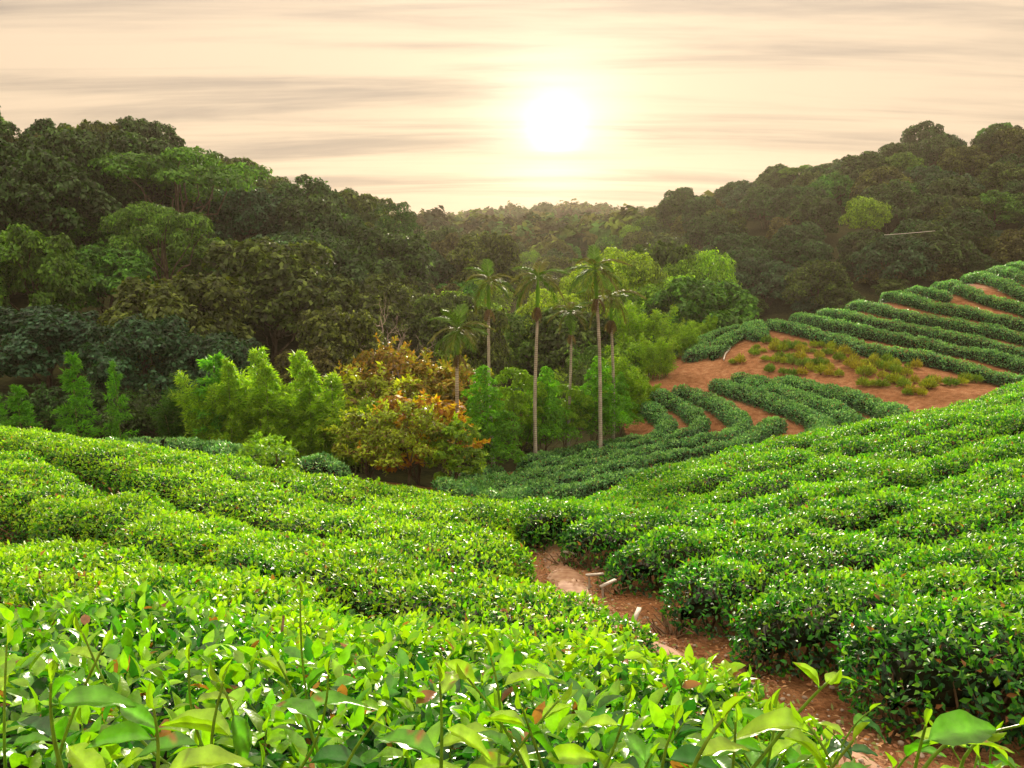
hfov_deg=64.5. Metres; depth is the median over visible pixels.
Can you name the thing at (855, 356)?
young tea plant
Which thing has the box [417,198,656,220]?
distant woods
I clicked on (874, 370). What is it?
young tea plant
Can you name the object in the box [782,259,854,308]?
broadleaf tree
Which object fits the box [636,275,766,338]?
broadleaf tree
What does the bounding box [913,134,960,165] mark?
broadleaf tree
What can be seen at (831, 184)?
broadleaf tree
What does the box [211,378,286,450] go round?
bamboo clump
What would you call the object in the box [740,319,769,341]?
tea hedge
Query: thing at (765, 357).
young tea plant
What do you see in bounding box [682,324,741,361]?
tea hedge
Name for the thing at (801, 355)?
young tea plant
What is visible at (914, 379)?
young tea plant
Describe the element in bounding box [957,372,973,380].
young tea plant
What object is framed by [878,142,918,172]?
broadleaf tree
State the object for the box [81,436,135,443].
tea hedge
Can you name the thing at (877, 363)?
young tea plant
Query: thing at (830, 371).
young tea plant
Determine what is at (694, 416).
tea hedge
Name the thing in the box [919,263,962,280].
understory bush
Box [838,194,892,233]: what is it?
broadleaf tree
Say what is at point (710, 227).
broadleaf tree
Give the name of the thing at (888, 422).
tea hedge
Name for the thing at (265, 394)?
bamboo plume
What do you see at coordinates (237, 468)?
tea hedge
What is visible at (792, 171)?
broadleaf tree
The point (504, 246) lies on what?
broadleaf tree
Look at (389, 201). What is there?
broadleaf tree
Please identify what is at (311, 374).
bamboo plume
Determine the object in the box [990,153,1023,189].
broadleaf tree
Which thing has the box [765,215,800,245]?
broadleaf tree
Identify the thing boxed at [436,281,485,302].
broadleaf tree
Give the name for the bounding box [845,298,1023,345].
tea hedge
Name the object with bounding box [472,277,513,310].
broadleaf tree
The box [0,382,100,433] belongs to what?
undergrowth bush
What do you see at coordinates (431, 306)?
broadleaf tree
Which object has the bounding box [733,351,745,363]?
young tea plant
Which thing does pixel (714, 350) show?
tea hedge
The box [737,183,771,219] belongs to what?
broadleaf tree
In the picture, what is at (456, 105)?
sky
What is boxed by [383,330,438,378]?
bare tree
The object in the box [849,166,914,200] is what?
broadleaf tree
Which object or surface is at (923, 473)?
tea hedge
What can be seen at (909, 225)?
broadleaf tree
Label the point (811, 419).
tea hedge
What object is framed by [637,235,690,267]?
broadleaf tree
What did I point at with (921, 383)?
young tea plant
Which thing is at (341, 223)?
broadleaf tree
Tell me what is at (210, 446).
tea hedge
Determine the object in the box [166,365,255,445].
bamboo clump
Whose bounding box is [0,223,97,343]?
broadleaf tree
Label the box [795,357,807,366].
young tea plant
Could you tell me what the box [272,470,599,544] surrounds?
tea hedge
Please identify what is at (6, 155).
broadleaf tree
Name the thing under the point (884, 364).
young tea plant
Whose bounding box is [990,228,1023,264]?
broadleaf tree
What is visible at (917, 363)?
young tea plant
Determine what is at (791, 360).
young tea plant
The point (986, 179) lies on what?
broadleaf tree
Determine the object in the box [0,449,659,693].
tea hedge
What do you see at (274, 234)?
broadleaf tree
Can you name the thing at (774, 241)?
broadleaf tree
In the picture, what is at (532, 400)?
undergrowth bush
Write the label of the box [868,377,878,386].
young tea plant
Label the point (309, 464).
tea hedge
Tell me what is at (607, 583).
wooden peg
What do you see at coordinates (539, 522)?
tea hedge
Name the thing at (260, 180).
broadleaf tree
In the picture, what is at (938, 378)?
young tea plant
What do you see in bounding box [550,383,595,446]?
feathery tree
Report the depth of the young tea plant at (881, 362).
48.70 m
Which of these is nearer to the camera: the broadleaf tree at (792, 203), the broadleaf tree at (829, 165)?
the broadleaf tree at (792, 203)
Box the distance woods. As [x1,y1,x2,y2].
[390,190,737,258]
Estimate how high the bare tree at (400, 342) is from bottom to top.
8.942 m
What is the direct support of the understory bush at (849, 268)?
on the ground
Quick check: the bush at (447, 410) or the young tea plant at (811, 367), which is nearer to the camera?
the bush at (447, 410)
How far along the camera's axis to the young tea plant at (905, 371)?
47.12 m
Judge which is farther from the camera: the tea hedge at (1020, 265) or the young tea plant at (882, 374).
the tea hedge at (1020, 265)
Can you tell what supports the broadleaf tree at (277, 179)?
on the ground
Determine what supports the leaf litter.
on the ground
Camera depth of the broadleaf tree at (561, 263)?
172.24 m
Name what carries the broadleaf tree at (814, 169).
on the ground
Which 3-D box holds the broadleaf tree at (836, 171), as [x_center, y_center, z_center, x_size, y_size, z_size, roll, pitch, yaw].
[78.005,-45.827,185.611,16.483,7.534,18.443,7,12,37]
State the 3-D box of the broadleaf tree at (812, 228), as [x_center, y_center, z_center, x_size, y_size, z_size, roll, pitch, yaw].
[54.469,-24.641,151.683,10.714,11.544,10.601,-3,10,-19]
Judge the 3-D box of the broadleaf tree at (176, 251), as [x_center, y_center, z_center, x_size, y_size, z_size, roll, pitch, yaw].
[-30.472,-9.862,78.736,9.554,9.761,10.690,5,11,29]
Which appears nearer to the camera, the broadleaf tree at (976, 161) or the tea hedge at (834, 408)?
the tea hedge at (834, 408)
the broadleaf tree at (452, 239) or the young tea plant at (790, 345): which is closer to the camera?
the young tea plant at (790, 345)
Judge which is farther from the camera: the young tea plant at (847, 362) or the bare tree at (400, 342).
the bare tree at (400, 342)
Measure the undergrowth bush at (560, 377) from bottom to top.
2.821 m
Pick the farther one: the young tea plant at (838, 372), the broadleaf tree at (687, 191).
the broadleaf tree at (687, 191)
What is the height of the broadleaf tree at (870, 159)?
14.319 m
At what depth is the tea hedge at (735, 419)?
40.77 m
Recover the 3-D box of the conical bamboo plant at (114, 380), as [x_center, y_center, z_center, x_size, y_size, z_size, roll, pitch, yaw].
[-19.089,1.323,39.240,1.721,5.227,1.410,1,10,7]
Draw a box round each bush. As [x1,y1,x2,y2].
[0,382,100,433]
[0,391,44,427]
[35,380,141,435]
[87,392,160,438]
[98,383,186,437]
[315,361,430,468]
[323,406,401,477]
[351,390,453,484]
[357,389,490,485]
[419,411,489,479]
[494,414,544,449]
[500,390,561,426]
[509,379,543,394]
[542,367,576,389]
[549,395,580,418]
[554,361,610,396]
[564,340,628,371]
[601,332,678,372]
[603,359,643,375]
[634,335,679,356]
[656,317,703,352]
[732,294,769,314]
[790,295,824,313]
[818,287,866,309]
[840,258,861,273]
[853,262,903,286]
[871,278,910,294]
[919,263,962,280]
[951,253,1001,272]
[970,235,1001,253]
[991,230,1008,241]
[1015,215,1023,229]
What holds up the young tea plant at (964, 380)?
on the ground
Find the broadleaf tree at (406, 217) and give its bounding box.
[373,201,425,246]
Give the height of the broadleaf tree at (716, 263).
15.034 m
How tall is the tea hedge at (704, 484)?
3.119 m
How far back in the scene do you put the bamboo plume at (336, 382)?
36.17 m
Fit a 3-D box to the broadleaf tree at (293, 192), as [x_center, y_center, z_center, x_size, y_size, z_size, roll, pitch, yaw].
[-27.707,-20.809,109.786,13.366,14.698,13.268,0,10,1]
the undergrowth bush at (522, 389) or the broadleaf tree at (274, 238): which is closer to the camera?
the undergrowth bush at (522, 389)
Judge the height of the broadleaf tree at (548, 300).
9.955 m
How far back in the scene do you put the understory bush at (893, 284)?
128.12 m
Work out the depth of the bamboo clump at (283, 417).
37.98 m
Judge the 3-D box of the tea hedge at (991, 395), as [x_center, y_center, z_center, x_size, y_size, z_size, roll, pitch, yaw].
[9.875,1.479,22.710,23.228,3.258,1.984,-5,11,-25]
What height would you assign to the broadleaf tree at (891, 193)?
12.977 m
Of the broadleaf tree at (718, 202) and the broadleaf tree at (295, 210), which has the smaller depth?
the broadleaf tree at (295, 210)
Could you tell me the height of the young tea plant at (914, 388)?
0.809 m
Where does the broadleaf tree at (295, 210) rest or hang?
on the ground
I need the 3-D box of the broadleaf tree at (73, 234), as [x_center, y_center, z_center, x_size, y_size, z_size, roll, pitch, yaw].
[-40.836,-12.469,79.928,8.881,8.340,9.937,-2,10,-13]
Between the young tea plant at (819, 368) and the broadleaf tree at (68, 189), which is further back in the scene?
the broadleaf tree at (68, 189)
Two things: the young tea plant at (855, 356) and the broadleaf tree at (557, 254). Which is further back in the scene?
the broadleaf tree at (557, 254)
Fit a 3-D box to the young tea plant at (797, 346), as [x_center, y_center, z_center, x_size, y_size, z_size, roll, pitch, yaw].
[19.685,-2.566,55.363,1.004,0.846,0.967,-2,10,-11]
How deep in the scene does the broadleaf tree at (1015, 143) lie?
177.70 m
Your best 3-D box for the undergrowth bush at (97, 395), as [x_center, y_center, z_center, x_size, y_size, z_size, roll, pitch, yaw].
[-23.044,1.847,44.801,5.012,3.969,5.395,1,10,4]
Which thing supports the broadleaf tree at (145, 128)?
on the ground
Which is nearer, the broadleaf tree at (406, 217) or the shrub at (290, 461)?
the shrub at (290, 461)
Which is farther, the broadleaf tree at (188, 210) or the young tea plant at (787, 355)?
the broadleaf tree at (188, 210)
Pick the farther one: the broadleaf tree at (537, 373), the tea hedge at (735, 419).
the broadleaf tree at (537, 373)
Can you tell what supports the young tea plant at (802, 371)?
on the ground
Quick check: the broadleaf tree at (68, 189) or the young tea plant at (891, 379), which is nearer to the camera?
the young tea plant at (891, 379)
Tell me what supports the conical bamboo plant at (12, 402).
on the ground
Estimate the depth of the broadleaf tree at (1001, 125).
186.97 m
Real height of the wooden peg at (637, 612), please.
0.340 m
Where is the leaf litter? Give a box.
[509,540,1022,767]
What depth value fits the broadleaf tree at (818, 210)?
157.27 m
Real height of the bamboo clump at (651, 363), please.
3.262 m
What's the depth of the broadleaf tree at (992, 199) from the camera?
146.31 m
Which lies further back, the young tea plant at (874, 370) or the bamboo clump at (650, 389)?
the bamboo clump at (650, 389)
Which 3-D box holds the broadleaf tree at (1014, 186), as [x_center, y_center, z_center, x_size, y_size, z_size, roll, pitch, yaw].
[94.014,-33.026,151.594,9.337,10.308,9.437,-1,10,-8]
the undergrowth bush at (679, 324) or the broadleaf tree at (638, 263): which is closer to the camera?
the undergrowth bush at (679, 324)
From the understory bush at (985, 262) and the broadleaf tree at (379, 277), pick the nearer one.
the broadleaf tree at (379, 277)
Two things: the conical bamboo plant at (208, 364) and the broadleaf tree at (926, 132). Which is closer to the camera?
the conical bamboo plant at (208, 364)
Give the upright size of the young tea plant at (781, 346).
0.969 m
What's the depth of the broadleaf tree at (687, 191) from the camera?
222.25 m
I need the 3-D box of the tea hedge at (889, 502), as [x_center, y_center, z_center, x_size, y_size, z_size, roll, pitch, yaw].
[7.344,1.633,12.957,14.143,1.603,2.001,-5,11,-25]
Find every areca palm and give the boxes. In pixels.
[427,304,495,476]
[457,259,519,466]
[509,261,569,458]
[543,301,591,446]
[562,245,631,447]
[576,275,646,441]
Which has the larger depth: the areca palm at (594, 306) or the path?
the areca palm at (594, 306)
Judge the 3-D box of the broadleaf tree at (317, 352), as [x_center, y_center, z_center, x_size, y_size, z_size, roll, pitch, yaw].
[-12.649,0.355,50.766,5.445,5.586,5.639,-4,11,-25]
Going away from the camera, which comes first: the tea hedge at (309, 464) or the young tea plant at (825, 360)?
the tea hedge at (309, 464)
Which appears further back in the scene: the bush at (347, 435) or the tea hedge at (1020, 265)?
the tea hedge at (1020, 265)
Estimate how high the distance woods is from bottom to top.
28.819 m
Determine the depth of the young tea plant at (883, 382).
45.99 m
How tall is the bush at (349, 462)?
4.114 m
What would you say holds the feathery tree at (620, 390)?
on the ground
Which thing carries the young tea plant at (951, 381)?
on the ground
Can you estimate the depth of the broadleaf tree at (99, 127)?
100.15 m
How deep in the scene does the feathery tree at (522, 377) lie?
40.29 m
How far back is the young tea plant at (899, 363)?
49.06 m
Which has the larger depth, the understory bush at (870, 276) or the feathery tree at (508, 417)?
the understory bush at (870, 276)
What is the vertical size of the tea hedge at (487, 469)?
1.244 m
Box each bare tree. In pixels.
[357,294,406,373]
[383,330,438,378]
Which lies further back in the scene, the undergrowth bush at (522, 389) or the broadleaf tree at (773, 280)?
the broadleaf tree at (773, 280)
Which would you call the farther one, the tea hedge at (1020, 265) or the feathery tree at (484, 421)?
the tea hedge at (1020, 265)
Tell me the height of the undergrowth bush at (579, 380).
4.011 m
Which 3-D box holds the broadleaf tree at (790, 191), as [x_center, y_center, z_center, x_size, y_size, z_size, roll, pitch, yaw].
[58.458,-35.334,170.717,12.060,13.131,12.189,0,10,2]
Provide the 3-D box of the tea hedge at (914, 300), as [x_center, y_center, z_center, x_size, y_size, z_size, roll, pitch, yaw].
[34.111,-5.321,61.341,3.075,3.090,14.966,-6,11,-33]
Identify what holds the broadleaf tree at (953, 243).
on the ground
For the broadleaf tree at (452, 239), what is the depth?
144.30 m
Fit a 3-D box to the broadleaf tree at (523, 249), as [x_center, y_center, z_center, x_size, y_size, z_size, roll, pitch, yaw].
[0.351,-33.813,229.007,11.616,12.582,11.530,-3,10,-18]
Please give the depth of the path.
10.49 m
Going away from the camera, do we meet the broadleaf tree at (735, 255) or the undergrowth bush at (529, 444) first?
the undergrowth bush at (529, 444)
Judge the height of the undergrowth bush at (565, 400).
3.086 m
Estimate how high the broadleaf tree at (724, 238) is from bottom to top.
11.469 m
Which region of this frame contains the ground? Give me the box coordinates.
[0,154,1023,767]
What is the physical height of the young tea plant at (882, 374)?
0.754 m
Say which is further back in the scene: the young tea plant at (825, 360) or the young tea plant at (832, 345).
the young tea plant at (832, 345)
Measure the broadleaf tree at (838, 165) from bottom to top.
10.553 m
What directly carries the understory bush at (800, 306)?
on the ground
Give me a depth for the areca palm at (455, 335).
33.07 m
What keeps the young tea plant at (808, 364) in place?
on the ground
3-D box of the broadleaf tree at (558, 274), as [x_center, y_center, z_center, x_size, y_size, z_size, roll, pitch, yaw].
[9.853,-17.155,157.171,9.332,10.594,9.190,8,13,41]
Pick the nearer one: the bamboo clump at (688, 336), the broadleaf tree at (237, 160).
the bamboo clump at (688, 336)
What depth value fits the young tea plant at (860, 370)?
48.10 m
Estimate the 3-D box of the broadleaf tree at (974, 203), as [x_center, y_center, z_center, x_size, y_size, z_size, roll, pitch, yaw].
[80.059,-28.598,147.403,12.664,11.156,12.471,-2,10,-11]
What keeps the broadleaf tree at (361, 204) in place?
on the ground
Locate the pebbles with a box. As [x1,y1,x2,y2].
[507,545,991,767]
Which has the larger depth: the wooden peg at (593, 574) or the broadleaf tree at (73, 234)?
the broadleaf tree at (73, 234)
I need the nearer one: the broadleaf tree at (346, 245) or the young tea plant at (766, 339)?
the young tea plant at (766, 339)
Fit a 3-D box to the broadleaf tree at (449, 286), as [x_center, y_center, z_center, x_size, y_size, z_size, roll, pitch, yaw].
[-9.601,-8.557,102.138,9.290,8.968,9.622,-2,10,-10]
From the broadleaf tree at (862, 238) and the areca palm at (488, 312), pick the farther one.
the broadleaf tree at (862, 238)
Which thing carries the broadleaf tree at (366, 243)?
on the ground
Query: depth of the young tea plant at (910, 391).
44.24 m
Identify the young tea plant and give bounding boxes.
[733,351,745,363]
[747,347,760,355]
[760,333,771,343]
[760,355,768,360]
[763,362,774,372]
[767,337,778,347]
[768,342,778,351]
[769,353,780,362]
[775,351,785,356]
[776,341,789,351]
[776,366,787,374]
[779,355,787,363]
[784,351,796,357]
[785,340,795,349]
[786,355,798,364]
[786,367,796,374]
[793,348,808,358]
[794,343,804,349]
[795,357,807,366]
[796,364,807,374]
[800,343,809,352]
[805,361,815,367]
[808,364,815,370]
[809,340,818,347]
[809,355,823,364]
[813,349,824,357]
[813,362,827,374]
[816,340,825,346]
[821,346,833,354]
[822,357,830,364]
[823,367,834,375]
[825,339,838,348]
[825,362,834,368]
[832,350,846,361]
[833,367,843,376]
[836,344,851,353]
[842,355,857,367]
[850,351,860,360]
[851,359,865,368]
[854,364,871,376]
[855,376,870,387]
[865,353,880,366]
[865,361,877,374]
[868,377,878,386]
[874,359,883,366]
[875,378,889,386]
[876,370,889,377]
[878,360,889,369]
[881,352,893,361]
[881,358,892,370]
[887,362,902,370]
[887,371,901,383]
[890,358,901,365]
[891,364,901,373]
[895,376,912,388]
[900,366,913,375]
[901,387,913,394]
[903,384,918,392]
[909,373,919,382]
[910,357,922,368]
[916,385,928,395]
[917,377,935,388]
[923,377,939,388]
[928,372,942,383]
[941,375,959,385]
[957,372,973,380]
[957,376,969,384]
[971,372,984,382]
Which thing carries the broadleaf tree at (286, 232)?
on the ground
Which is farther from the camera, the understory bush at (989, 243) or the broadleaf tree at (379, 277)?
the understory bush at (989, 243)
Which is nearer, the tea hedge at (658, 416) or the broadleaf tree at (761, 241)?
the tea hedge at (658, 416)
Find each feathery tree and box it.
[452,364,527,467]
[488,367,548,466]
[493,391,524,455]
[520,366,581,450]
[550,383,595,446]
[562,356,633,440]
[604,371,644,436]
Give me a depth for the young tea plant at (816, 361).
51.55 m
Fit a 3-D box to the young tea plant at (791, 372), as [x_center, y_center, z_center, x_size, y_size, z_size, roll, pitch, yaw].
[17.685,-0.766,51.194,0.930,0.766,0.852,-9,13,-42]
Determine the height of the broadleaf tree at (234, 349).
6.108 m
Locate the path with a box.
[543,540,881,767]
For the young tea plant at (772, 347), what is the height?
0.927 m
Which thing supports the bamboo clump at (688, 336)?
on the ground
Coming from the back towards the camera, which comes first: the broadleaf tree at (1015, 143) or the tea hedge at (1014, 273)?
the broadleaf tree at (1015, 143)
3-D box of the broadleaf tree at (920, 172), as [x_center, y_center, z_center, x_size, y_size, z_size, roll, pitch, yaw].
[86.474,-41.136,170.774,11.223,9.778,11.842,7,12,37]
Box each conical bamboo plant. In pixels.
[0,384,42,430]
[0,395,8,423]
[49,350,103,437]
[101,361,138,440]
[191,350,248,446]
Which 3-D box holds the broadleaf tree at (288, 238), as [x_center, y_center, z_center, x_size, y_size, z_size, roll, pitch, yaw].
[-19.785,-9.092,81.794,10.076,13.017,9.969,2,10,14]
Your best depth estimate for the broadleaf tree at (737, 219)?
178.57 m
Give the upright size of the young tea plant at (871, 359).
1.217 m
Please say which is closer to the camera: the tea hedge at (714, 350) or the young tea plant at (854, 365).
the young tea plant at (854, 365)
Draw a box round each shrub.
[235,431,304,472]
[334,332,434,403]
[388,347,525,435]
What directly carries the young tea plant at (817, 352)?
on the ground
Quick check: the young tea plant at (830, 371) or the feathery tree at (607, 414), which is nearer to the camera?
the feathery tree at (607, 414)
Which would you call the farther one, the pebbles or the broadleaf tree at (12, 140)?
the broadleaf tree at (12, 140)
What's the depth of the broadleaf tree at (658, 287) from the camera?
74.91 m
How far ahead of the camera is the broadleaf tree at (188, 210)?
95.42 m
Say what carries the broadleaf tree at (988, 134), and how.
on the ground
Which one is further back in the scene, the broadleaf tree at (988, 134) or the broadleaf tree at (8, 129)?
the broadleaf tree at (988, 134)
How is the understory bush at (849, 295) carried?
on the ground
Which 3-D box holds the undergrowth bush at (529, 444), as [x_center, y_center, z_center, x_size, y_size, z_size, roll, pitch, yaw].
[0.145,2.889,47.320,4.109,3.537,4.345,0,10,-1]
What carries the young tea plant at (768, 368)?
on the ground
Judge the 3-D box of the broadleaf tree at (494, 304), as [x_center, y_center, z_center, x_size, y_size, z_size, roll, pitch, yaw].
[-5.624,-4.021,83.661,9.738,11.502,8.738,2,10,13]
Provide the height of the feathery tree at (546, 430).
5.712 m
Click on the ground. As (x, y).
(698, 374)
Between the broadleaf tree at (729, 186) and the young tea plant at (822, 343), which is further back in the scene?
the broadleaf tree at (729, 186)
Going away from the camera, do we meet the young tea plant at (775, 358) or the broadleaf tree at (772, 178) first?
the young tea plant at (775, 358)
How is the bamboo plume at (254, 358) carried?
on the ground
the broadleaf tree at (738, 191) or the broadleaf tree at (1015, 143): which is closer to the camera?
the broadleaf tree at (1015, 143)
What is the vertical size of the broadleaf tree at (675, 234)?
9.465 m
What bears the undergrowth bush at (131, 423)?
on the ground
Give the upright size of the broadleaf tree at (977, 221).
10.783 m
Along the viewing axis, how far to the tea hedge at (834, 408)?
45.24 m
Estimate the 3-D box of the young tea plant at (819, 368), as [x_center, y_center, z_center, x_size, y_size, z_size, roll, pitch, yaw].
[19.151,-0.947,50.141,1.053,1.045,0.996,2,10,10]
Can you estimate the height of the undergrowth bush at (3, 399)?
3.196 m
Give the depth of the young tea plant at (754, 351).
56.03 m
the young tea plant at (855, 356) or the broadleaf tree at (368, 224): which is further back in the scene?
the broadleaf tree at (368, 224)
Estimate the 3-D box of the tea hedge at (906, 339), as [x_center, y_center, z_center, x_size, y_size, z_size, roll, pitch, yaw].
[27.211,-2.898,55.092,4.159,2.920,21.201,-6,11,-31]
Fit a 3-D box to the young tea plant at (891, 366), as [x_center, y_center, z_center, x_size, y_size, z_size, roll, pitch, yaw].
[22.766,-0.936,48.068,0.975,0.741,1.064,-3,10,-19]
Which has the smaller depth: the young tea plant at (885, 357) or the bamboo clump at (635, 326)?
the young tea plant at (885, 357)
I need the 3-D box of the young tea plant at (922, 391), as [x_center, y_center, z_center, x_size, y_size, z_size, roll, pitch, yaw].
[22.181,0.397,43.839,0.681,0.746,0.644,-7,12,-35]
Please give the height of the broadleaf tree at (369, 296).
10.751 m
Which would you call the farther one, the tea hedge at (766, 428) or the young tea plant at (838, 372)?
the young tea plant at (838, 372)
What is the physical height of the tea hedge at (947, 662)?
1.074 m
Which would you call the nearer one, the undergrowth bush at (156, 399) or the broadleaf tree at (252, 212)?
the undergrowth bush at (156, 399)
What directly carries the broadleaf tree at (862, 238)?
on the ground
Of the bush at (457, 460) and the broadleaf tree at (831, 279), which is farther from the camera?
the broadleaf tree at (831, 279)
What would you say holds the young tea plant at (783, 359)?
on the ground
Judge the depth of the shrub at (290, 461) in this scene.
26.02 m
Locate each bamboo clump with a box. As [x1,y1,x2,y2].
[147,372,206,444]
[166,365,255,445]
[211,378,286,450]
[237,378,319,455]
[276,382,315,433]
[283,389,360,461]
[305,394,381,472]
[602,355,651,420]
[603,300,678,365]
[636,334,679,381]
[644,377,661,400]
[662,319,705,358]
[694,315,718,335]
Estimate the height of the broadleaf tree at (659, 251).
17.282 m
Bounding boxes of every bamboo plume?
[207,356,252,449]
[236,346,288,445]
[241,359,298,452]
[278,349,322,456]
[285,361,333,457]
[311,372,353,465]
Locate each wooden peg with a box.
[586,573,603,588]
[599,579,616,601]
[631,607,641,630]
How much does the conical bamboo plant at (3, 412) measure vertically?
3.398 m
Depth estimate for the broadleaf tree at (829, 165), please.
209.68 m
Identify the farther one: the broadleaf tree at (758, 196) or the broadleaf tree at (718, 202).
the broadleaf tree at (718, 202)
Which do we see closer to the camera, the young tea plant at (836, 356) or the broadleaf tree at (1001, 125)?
the young tea plant at (836, 356)
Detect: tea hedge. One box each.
[0,424,537,606]
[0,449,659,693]
[0,534,842,767]
[0,579,1023,767]
[57,437,531,555]
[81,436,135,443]
[126,435,301,472]
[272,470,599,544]
[296,450,352,481]
[430,471,513,496]
[444,383,753,500]
[451,463,506,477]
[456,400,1023,550]
[476,416,787,507]
[477,403,1023,557]
[490,385,1023,513]
[516,397,678,469]
[524,387,710,471]
[530,431,1023,570]
[540,378,838,501]
[583,377,1023,500]
[594,455,1023,599]
[646,473,1023,639]
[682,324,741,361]
[704,326,751,359]
[724,518,1023,680]
[729,371,866,426]
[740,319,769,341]
[765,318,1023,386]
[773,375,909,419]
[788,311,1023,374]
[815,307,1023,358]
[830,582,1023,757]
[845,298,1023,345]
[879,290,1023,332]
[905,285,953,302]
[929,279,1023,316]
[959,270,1023,301]
[984,265,1023,284]
[1004,260,1023,270]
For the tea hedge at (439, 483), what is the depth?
29.73 m
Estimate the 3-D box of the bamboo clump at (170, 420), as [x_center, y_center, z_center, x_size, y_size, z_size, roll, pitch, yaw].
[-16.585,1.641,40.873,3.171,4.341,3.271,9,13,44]
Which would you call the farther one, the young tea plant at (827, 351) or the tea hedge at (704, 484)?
the young tea plant at (827, 351)
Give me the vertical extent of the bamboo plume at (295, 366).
5.864 m
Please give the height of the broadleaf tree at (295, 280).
11.840 m
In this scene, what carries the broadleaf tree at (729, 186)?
on the ground
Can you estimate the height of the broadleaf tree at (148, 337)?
6.955 m
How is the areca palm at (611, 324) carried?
on the ground
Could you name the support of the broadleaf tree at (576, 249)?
on the ground
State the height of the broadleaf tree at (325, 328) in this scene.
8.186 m
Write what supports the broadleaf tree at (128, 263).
on the ground
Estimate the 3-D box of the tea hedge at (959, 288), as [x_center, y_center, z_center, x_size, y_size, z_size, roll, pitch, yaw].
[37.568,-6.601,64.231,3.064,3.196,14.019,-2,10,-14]
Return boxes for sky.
[0,0,1023,214]
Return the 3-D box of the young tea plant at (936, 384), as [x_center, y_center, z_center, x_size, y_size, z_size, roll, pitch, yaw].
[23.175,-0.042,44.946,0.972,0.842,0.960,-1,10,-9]
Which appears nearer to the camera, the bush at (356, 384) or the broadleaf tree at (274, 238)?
the bush at (356, 384)
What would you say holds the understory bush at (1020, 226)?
on the ground
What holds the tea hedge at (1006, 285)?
on the ground
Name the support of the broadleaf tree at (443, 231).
on the ground
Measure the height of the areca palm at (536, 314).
10.338 m
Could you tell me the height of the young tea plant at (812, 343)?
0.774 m
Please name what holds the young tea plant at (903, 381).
on the ground
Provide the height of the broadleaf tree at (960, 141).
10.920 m
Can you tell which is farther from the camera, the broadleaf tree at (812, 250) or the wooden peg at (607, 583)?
the broadleaf tree at (812, 250)
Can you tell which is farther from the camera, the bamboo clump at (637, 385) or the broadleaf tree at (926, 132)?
the broadleaf tree at (926, 132)
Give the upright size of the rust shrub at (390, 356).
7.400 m
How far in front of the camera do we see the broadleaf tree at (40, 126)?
113.08 m
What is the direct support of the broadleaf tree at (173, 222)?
on the ground
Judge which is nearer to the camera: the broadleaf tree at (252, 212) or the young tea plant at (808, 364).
the young tea plant at (808, 364)
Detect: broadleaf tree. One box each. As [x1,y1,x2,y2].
[0,106,21,140]
[0,136,25,167]
[0,146,125,240]
[0,176,83,230]
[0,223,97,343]
[0,303,105,388]
[5,133,40,145]
[7,252,50,298]
[11,127,140,244]
[22,118,68,139]
[54,119,122,207]
[59,215,147,262]
[64,244,155,314]
[76,313,205,396]
[85,146,274,230]
[94,129,192,225]
[96,271,261,390]
[98,200,214,283]
[105,115,185,153]
[126,187,206,234]
[148,233,237,304]
[161,332,270,390]
[188,184,300,241]
[190,153,273,222]
[197,236,357,369]
[211,234,326,345]
[220,173,280,224]
[255,174,357,232]
[265,175,306,195]
[266,231,293,236]
[268,233,332,274]
[274,346,346,396]
[275,193,351,237]
[276,228,355,275]
[281,234,368,338]
[283,206,366,244]
[295,305,387,375]
[323,236,363,261]
[326,279,426,352]
[334,189,398,233]
[337,187,358,195]
[346,221,390,256]
[348,225,434,297]
[362,271,416,319]
[364,273,425,336]
[368,196,400,235]
[373,201,425,246]
[403,247,456,286]
[403,291,477,366]
[422,283,463,296]
[424,225,462,265]
[431,231,478,273]
[431,289,506,312]
[435,343,514,385]
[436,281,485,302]
[440,306,512,385]
[441,231,524,301]
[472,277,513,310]
[490,312,549,385]
[498,242,530,261]
[510,272,541,299]
[513,340,567,376]
[514,277,570,305]
[516,286,592,338]
[518,250,539,263]
[518,305,620,381]
[520,263,534,275]
[535,255,575,274]
[536,248,575,263]
[540,240,577,261]
[543,268,571,279]
[559,262,628,315]
[562,243,581,261]
[587,244,668,308]
[589,235,624,260]
[616,240,702,312]
[619,225,640,237]
[622,230,654,252]
[622,273,725,336]
[629,216,663,235]
[631,292,677,336]
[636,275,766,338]
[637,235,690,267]
[640,207,662,224]
[655,194,692,228]
[657,232,699,248]
[658,247,743,300]
[664,187,697,209]
[680,195,722,231]
[681,212,739,249]
[693,250,718,271]
[700,232,755,258]
[702,208,749,233]
[709,246,772,285]
[711,196,725,208]
[713,185,728,205]
[716,232,779,259]
[718,256,793,305]
[720,179,748,200]
[721,182,758,211]
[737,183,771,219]
[740,185,777,228]
[752,163,787,187]
[755,166,798,189]
[759,185,819,222]
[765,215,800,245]
[766,226,819,264]
[774,194,812,221]
[776,221,832,267]
[779,164,812,178]
[781,239,834,273]
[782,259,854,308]
[786,195,842,233]
[791,165,835,184]
[792,170,836,200]
[805,172,858,206]
[820,163,835,167]
[820,167,856,176]
[832,158,863,169]
[836,228,897,266]
[838,150,888,188]
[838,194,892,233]
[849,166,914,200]
[850,234,941,284]
[851,179,920,233]
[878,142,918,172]
[884,152,924,172]
[884,179,921,217]
[888,218,941,254]
[894,221,981,270]
[897,193,963,221]
[900,120,952,164]
[902,164,939,190]
[905,166,942,182]
[912,170,984,194]
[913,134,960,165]
[917,195,986,233]
[924,176,980,202]
[933,134,969,162]
[937,145,990,176]
[939,206,997,240]
[969,126,1018,162]
[974,161,1023,193]
[975,122,1012,144]
[977,123,1022,155]
[977,189,1023,229]
[987,127,1023,162]
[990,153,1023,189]
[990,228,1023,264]
[999,179,1023,213]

